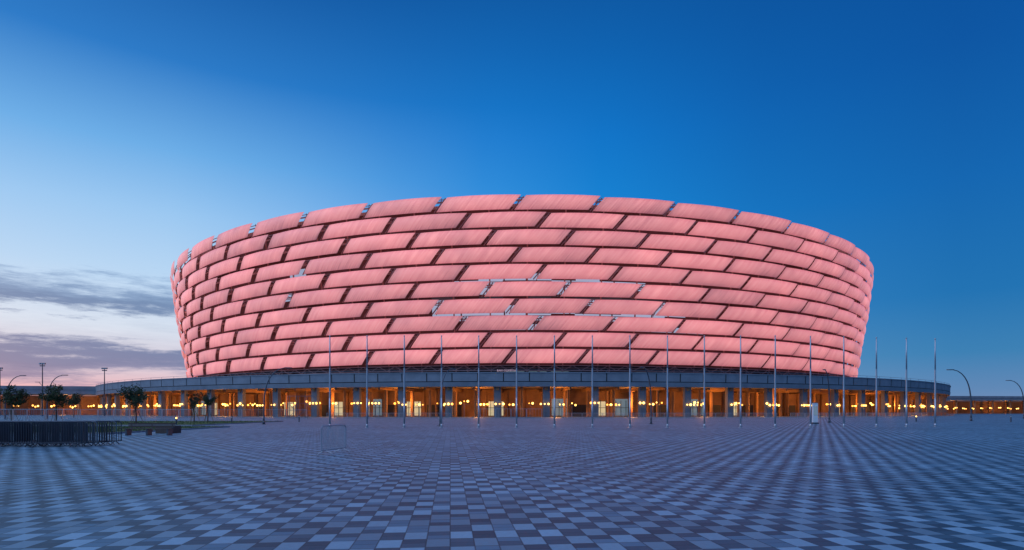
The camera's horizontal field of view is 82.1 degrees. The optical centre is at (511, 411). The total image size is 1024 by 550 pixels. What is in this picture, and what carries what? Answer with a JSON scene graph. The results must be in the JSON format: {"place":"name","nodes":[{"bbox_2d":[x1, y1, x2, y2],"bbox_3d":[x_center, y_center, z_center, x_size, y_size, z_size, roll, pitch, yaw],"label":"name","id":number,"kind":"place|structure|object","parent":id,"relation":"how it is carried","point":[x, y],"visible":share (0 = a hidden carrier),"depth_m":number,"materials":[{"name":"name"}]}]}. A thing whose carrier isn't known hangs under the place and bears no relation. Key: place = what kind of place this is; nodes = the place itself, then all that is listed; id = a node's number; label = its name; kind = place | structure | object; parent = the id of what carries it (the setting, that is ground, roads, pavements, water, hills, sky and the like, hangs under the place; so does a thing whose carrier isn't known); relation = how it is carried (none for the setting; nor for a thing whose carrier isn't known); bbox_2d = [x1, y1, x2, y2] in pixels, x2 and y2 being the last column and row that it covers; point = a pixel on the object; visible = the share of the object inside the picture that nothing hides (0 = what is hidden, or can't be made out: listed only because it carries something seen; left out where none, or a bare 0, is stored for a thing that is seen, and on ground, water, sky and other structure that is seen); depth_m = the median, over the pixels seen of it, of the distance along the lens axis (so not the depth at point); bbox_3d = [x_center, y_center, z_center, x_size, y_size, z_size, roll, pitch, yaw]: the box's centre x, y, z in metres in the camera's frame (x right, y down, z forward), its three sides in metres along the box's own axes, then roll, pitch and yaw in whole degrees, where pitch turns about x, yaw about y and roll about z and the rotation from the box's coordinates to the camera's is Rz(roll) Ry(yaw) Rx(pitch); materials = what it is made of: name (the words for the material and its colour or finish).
{"place":"outdoors","nodes":[
{"label":"outdoors","id":0,"kind":"place"},
{"bbox_2d":[38,425,229,433],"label":"lawn","id":1,"kind":"structure","parent":0,"point":[185,427],"depth_m":53.12,"materials":[{"name":"green plant"}]},
{"bbox_2d":[17,420,282,425],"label":"lawn","id":2,"kind":"structure","parent":0,"point":[182,423],"depth_m":79.50,"materials":[{"name":"green plant"}]},
{"bbox_2d":[0,385,31,420],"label":"young tree","id":3,"kind":"object","parent":2,"relation":"on","point":[19,397],"visible":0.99,"depth_m":85.97,"materials":[{"name":"green plant"}]},
{"bbox_2d":[37,383,71,420],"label":"young tree","id":4,"kind":"object","parent":2,"relation":"on","point":[52,394],"visible":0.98,"depth_m":83.42,"materials":[{"name":"green plant"}]},
{"bbox_2d":[116,383,147,422],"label":"young tree","id":5,"kind":"object","parent":2,"relation":"on","point":[133,397],"visible":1,"depth_m":65.57,"materials":[{"name":"green plant"}]},
{"bbox_2d":[186,393,200,421],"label":"young tree","id":6,"kind":"object","parent":2,"relation":"on","point":[195,401],"visible":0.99,"depth_m":83.87,"materials":[{"name":"green plant"}]},
{"bbox_2d":[199,392,217,421],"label":"young tree","id":7,"kind":"object","parent":2,"relation":"on","point":[207,400],"visible":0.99,"depth_m":83.79,"materials":[{"name":"green plant"}]},
{"bbox_2d":[0,414,1023,549],"bbox_3d":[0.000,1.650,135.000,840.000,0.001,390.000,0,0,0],"label":"plaza paving","id":8,"kind":"structure","parent":0,"point":[953,482],"depth_m":13.05,"materials":[{"name":"grey tile"}]},
{"bbox_2d":[0,367,2,408],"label":"floodlight mast","id":9,"kind":"object","parent":8,"relation":"on","point":[0,387],"visible":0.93,"depth_m":210.01,"materials":[{"name":"metal"}]},
{"bbox_2d":[4,375,25,417],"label":"street lamp","id":10,"kind":"object","parent":8,"relation":"on","point":[5,400],"visible":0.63,"depth_m":119.93,"materials":[{"name":"metal"}]},
{"bbox_2d":[0,421,31,447],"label":"crowd barrier","id":11,"kind":"object","parent":8,"relation":"on","point":[16,432],"visible":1,"depth_m":26.99,"materials":[{"name":"metal"}]},
{"bbox_2d":[0,421,35,446],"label":"crowd barrier","id":12,"kind":"object","parent":8,"relation":"on","point":[19,434],"visible":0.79,"depth_m":27.25,"materials":[{"name":"metal"}]},
{"bbox_2d":[0,422,39,446],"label":"crowd barrier","id":13,"kind":"object","parent":8,"relation":"on","point":[17,432],"visible":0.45,"depth_m":27.52,"materials":[{"name":"metal"}]},
{"bbox_2d":[0,422,44,445],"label":"crowd barrier","id":14,"kind":"object","parent":8,"relation":"on","point":[15,433],"visible":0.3,"depth_m":27.80,"materials":[{"name":"metal"}]},
{"bbox_2d":[5,422,50,445],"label":"crowd barrier","id":15,"kind":"object","parent":8,"relation":"on","point":[23,432],"visible":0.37,"depth_m":28.03,"materials":[{"name":"metal"}]},
{"bbox_2d":[16,422,48,444],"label":"crowd barrier","id":16,"kind":"object","parent":8,"relation":"on","point":[43,422],"visible":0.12,"depth_m":28.55,"materials":[{"name":"metal"}]},
{"bbox_2d":[3,409,77,420],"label":"temporary fence","id":17,"kind":"object","parent":8,"relation":"on","point":[40,414],"visible":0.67,"depth_m":71.99,"materials":[{"name":"metal"}]},
{"bbox_2d":[39,363,45,415],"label":"floodlight mast","id":18,"kind":"object","parent":8,"relation":"on","point":[42,365],"visible":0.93,"depth_m":189.88,"materials":[{"name":"metal"}]},
{"bbox_2d":[26,422,72,444],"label":"crowd barrier","id":19,"kind":"object","parent":8,"relation":"on","point":[61,444],"visible":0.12,"depth_m":29.06,"materials":[{"name":"metal"}]},
{"bbox_2d":[39,375,67,417],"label":"street lamp","id":20,"kind":"object","parent":8,"relation":"on","point":[49,387],"visible":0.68,"depth_m":119.95,"materials":[{"name":"metal"}]},
{"bbox_2d":[31,421,81,447],"bbox_3d":[-20.923,1.062,27.000,2.352,1.197,0.667,0,0,0],"label":"crowd barrier","id":21,"kind":"object","parent":8,"relation":"on","point":[36,443],"visible":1,"depth_m":26.99,"materials":[{"name":"metal"}]},
{"bbox_2d":[37,421,86,446],"bbox_3d":[-20.860,1.062,27.260,2.352,1.197,0.667,0,0,1],"label":"crowd barrier","id":22,"kind":"object","parent":8,"relation":"on","point":[62,433],"visible":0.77,"depth_m":27.25,"materials":[{"name":"metal"}]},
{"bbox_2d":[1,386,132,414],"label":"building","id":23,"kind":"structure","parent":8,"relation":"on","point":[90,400],"depth_m":264.72,"materials":[{"name":"concrete"}]},
{"bbox_2d":[43,421,93,446],"bbox_3d":[-20.781,1.062,27.520,2.352,1.197,0.667,0,0,-2],"label":"crowd barrier","id":24,"kind":"object","parent":8,"relation":"on","point":[70,432],"visible":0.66,"depth_m":27.52,"materials":[{"name":"metal"}]},
{"bbox_2d":[49,421,97,446],"bbox_3d":[-20.736,1.062,27.780,2.352,1.197,0.667,0,0,2],"label":"crowd barrier","id":25,"kind":"object","parent":8,"relation":"on","point":[82,433],"visible":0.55,"depth_m":27.75,"materials":[{"name":"metal"}]},
{"bbox_2d":[65,392,83,417],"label":"young tree","id":26,"kind":"object","parent":8,"relation":"on","point":[74,399],"visible":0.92,"depth_m":149.58,"materials":[{"name":"green plant"}]},
{"bbox_2d":[55,421,102,445],"bbox_3d":[-20.711,1.062,28.040,2.352,1.197,0.667,0,0,-1],"label":"crowd barrier","id":27,"kind":"object","parent":8,"relation":"on","point":[95,441],"visible":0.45,"depth_m":28.05,"materials":[{"name":"metal"}]},
{"bbox_2d":[60,421,106,445],"bbox_3d":[-20.680,1.062,28.300,2.352,1.197,0.667,0,0,1],"label":"crowd barrier","id":28,"kind":"object","parent":8,"relation":"on","point":[101,432],"visible":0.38,"depth_m":28.28,"materials":[{"name":"metal"}]},
{"bbox_2d":[65,421,112,445],"bbox_3d":[-20.605,1.062,28.560,2.352,1.197,0.667,0,0,-2],"label":"crowd barrier","id":29,"kind":"object","parent":8,"relation":"on","point":[107,432],"visible":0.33,"depth_m":28.58,"materials":[{"name":"metal"}]},
{"bbox_2d":[70,421,116,444],"bbox_3d":[-20.577,1.062,28.820,2.352,1.197,0.667,0,0,-1],"label":"crowd barrier","id":30,"kind":"object","parent":8,"relation":"on","point":[113,432],"visible":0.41,"depth_m":28.84,"materials":[{"name":"metal"}]},
{"bbox_2d":[75,421,121,444],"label":"crowd barrier","id":31,"kind":"object","parent":8,"relation":"on","point":[115,440],"visible":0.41,"depth_m":29.09,"materials":[{"name":"metal"}]},
{"bbox_2d":[101,368,107,415],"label":"floodlight mast","id":32,"kind":"object","parent":8,"relation":"on","point":[104,370],"visible":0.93,"depth_m":199.87,"materials":[{"name":"metal"}]},
{"bbox_2d":[98,409,188,420],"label":"temporary fence","id":33,"kind":"object","parent":8,"relation":"on","point":[138,414],"visible":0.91,"depth_m":95.97,"materials":[{"name":"metal"}]},
{"bbox_2d":[122,423,174,434],"bbox_3d":[-24.711,1.220,40.040,3.200,0.840,0.690,0,0,0],"label":"park bench","id":34,"kind":"object","parent":8,"relation":"on","point":[149,431],"visible":1,"depth_m":40.31,"materials":[{"name":"brown wood"}]},
{"bbox_2d":[0,409,306,419],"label":"temporary fence","id":35,"kind":"object","parent":8,"relation":"on","point":[26,414],"visible":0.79,"depth_m":117.77,"materials":[{"name":"metal"}]},
{"bbox_2d":[155,426,180,433],"bbox_3d":[-25.716,1.370,44.000,1.220,0.560,1.200,0,0,0],"label":"planter box","id":36,"kind":"object","parent":8,"relation":"on","point":[177,429],"visible":0.6,"depth_m":43.40,"materials":[{"name":"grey wood"}]},
{"bbox_2d":[263,367,291,423],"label":"street lamp","id":37,"kind":"object","parent":8,"relation":"on","point":[265,393],"visible":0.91,"depth_m":73.97,"materials":[{"name":"metal"}]},
{"bbox_2d":[329,335,330,427],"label":"flagpole","id":38,"kind":"object","parent":8,"relation":"on","point":[329,383],"visible":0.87,"depth_m":59.35,"materials":[{"name":"metal"}]},
{"bbox_2d":[317,424,349,454],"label":"crowd barrier","id":39,"kind":"object","parent":8,"relation":"on","point":[344,437],"visible":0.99,"depth_m":22.68,"materials":[{"name":"metal"}]},
{"bbox_2d":[365,335,368,427],"bbox_3d":[-14.652,-3.013,59.400,0.425,9.325,0.425,0,0,0],"label":"flagpole","id":40,"kind":"object","parent":8,"relation":"on","point":[367,383],"visible":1,"depth_m":59.35,"materials":[{"name":"metal"}]},
{"bbox_2d":[327,413,449,417],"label":"barrier row","id":41,"kind":"object","parent":8,"relation":"on","point":[380,415],"visible":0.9,"depth_m":139.97,"materials":[{"name":"metal"}]},
{"bbox_2d":[402,335,405,427],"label":"flagpole","id":42,"kind":"object","parent":8,"relation":"on","point":[404,415],"visible":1,"depth_m":59.35,"materials":[{"name":"metal"}]},
{"bbox_2d":[439,335,443,427],"bbox_3d":[-7.128,-3.013,59.400,0.425,9.325,0.425,0,0,0],"label":"flagpole","id":43,"kind":"object","parent":8,"relation":"on","point":[441,426],"visible":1,"depth_m":59.34,"materials":[{"name":"metal"}]},
{"bbox_2d":[438,368,455,425],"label":"street lamp","id":44,"kind":"object","parent":8,"relation":"on","point":[440,399],"visible":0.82,"depth_m":65.96,"materials":[{"name":"metal"}]},
{"bbox_2d":[477,335,480,427],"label":"flagpole","id":45,"kind":"object","parent":8,"relation":"on","point":[478,387],"visible":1,"depth_m":59.34,"materials":[{"name":"metal"}]},
{"bbox_2d":[480,409,541,417],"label":"barrier row","id":46,"kind":"object","parent":8,"relation":"on","point":[507,417],"visible":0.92,"depth_m":139.96,"materials":[{"name":"metal"}]},
{"bbox_2d":[514,335,518,427],"bbox_3d":[0.462,-3.013,59.400,0.425,9.325,0.425,0,0,0],"label":"flagpole","id":47,"kind":"object","parent":8,"relation":"on","point":[516,386],"visible":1,"depth_m":59.34,"materials":[{"name":"metal"}]},
{"bbox_2d":[552,335,556,427],"bbox_3d":[4.290,-3.013,59.400,0.425,9.325,0.425,0,0,0],"label":"flagpole","id":48,"kind":"object","parent":8,"relation":"on","point":[554,387],"visible":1,"depth_m":59.34,"materials":[{"name":"metal"}]},
{"bbox_2d":[590,335,594,427],"bbox_3d":[8.118,-3.013,59.400,0.425,9.325,0.425,0,0,0],"label":"flagpole","id":49,"kind":"object","parent":8,"relation":"on","point":[592,415],"visible":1,"depth_m":59.34,"materials":[{"name":"metal"}]},
{"bbox_2d":[628,335,631,427],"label":"flagpole","id":50,"kind":"object","parent":8,"relation":"on","point":[629,384],"visible":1,"depth_m":59.35,"materials":[{"name":"metal"}]},
{"bbox_2d":[640,367,651,423],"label":"street lamp","id":51,"kind":"object","parent":8,"relation":"on","point":[650,398],"visible":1,"depth_m":75.89,"materials":[{"name":"metal"}]},
{"bbox_2d":[665,335,669,427],"bbox_3d":[15.708,-3.013,59.400,0.425,9.325,0.425,0,0,0],"label":"flagpole","id":52,"kind":"object","parent":8,"relation":"on","point":[667,426],"visible":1,"depth_m":59.34,"materials":[{"name":"metal"}]},
{"bbox_2d":[562,413,776,417],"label":"barrier row","id":53,"kind":"object","parent":8,"relation":"on","point":[641,415],"visible":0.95,"depth_m":141.97,"materials":[{"name":"metal"}]},
{"bbox_2d":[702,335,706,427],"bbox_3d":[19.437,-3.013,59.400,0.425,9.325,0.425,0,0,0],"label":"flagpole","id":54,"kind":"object","parent":8,"relation":"on","point":[704,415],"visible":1,"depth_m":59.34,"materials":[{"name":"metal"}]},
{"bbox_2d":[739,335,742,427],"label":"flagpole","id":55,"kind":"object","parent":8,"relation":"on","point":[740,425],"visible":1,"depth_m":59.34,"materials":[{"name":"metal"}]},
{"bbox_2d":[773,335,777,427],"bbox_3d":[26.598,-3.013,59.400,0.425,9.325,0.425,0,0,0],"label":"flagpole","id":56,"kind":"object","parent":8,"relation":"on","point":[775,415],"visible":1,"depth_m":59.34,"materials":[{"name":"metal"}]},
{"bbox_2d":[809,336,811,426],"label":"flagpole","id":57,"kind":"object","parent":8,"relation":"on","point":[810,424],"visible":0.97,"depth_m":59.79,"materials":[{"name":"metal"}]},
{"bbox_2d":[811,402,818,423],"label":"information pillar","id":58,"kind":"structure","parent":8,"relation":"on","point":[814,412],"depth_m":75.85,"materials":[{"name":"white paint"}]},
{"bbox_2d":[823,369,831,422],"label":"street lamp","id":59,"kind":"object","parent":8,"relation":"on","point":[829,420],"visible":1,"depth_m":83.86,"materials":[{"name":"metal"}]},
{"bbox_2d":[843,336,844,426],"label":"flagpole","id":60,"kind":"object","parent":8,"relation":"on","point":[843,384],"visible":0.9,"depth_m":60.25,"materials":[{"name":"metal"}]},
{"bbox_2d":[790,413,926,417],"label":"barrier row","id":61,"kind":"object","parent":8,"relation":"on","point":[915,414],"visible":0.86,"depth_m":154.00,"materials":[{"name":"metal"}]},
{"bbox_2d":[875,337,877,426],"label":"flagpole","id":62,"kind":"object","parent":8,"relation":"on","point":[876,414],"visible":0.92,"depth_m":60.69,"materials":[{"name":"metal"}]},
{"bbox_2d":[905,337,907,426],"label":"flagpole","id":63,"kind":"object","parent":8,"relation":"on","point":[906,412],"visible":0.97,"depth_m":61.15,"materials":[{"name":"metal"}]},
{"bbox_2d":[880,412,952,416],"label":"safety fence","id":64,"kind":"object","parent":8,"relation":"on","point":[924,412],"visible":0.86,"depth_m":195.11,"materials":[{"name":"grey metal"}]},
{"bbox_2d":[934,338,936,426],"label":"flagpole","id":65,"kind":"object","parent":8,"relation":"on","point":[935,415],"visible":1,"depth_m":61.60,"materials":[{"name":"metal"}]},
{"bbox_2d":[946,369,971,420],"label":"street lamp","id":66,"kind":"object","parent":8,"relation":"on","point":[969,393],"visible":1,"depth_m":98.93,"materials":[{"name":"metal"}]},
{"bbox_2d":[1006,380,1023,418],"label":"street lamp","id":67,"kind":"object","parent":8,"relation":"on","point":[1022,395],"visible":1,"depth_m":129.95,"materials":[{"name":"metal"}]},
{"bbox_2d":[0,0,1023,395],"label":"sky","id":68,"kind":"structure","parent":0,"point":[134,134],"materials":[{"name":"blue"}]},
{"bbox_2d":[898,413,1022,413],"bbox_3d":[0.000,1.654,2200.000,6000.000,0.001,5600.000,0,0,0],"label":"ground","id":69,"kind":"structure","parent":0,"point":[982,413],"depth_m":416.12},
{"bbox_2d":[95,194,950,416],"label":"stadium","id":70,"kind":"object","parent":69,"relation":"on","point":[263,302],"visible":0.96,"depth_m":185.44,"materials":[{"name":"pink plastic"}]},
{"bbox_2d":[898,396,1022,413],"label":"elevated walkway","id":71,"kind":"structure","parent":69,"relation":"on","point":[989,404],"depth_m":425.21,"materials":[{"name":"concrete"}]}
]}

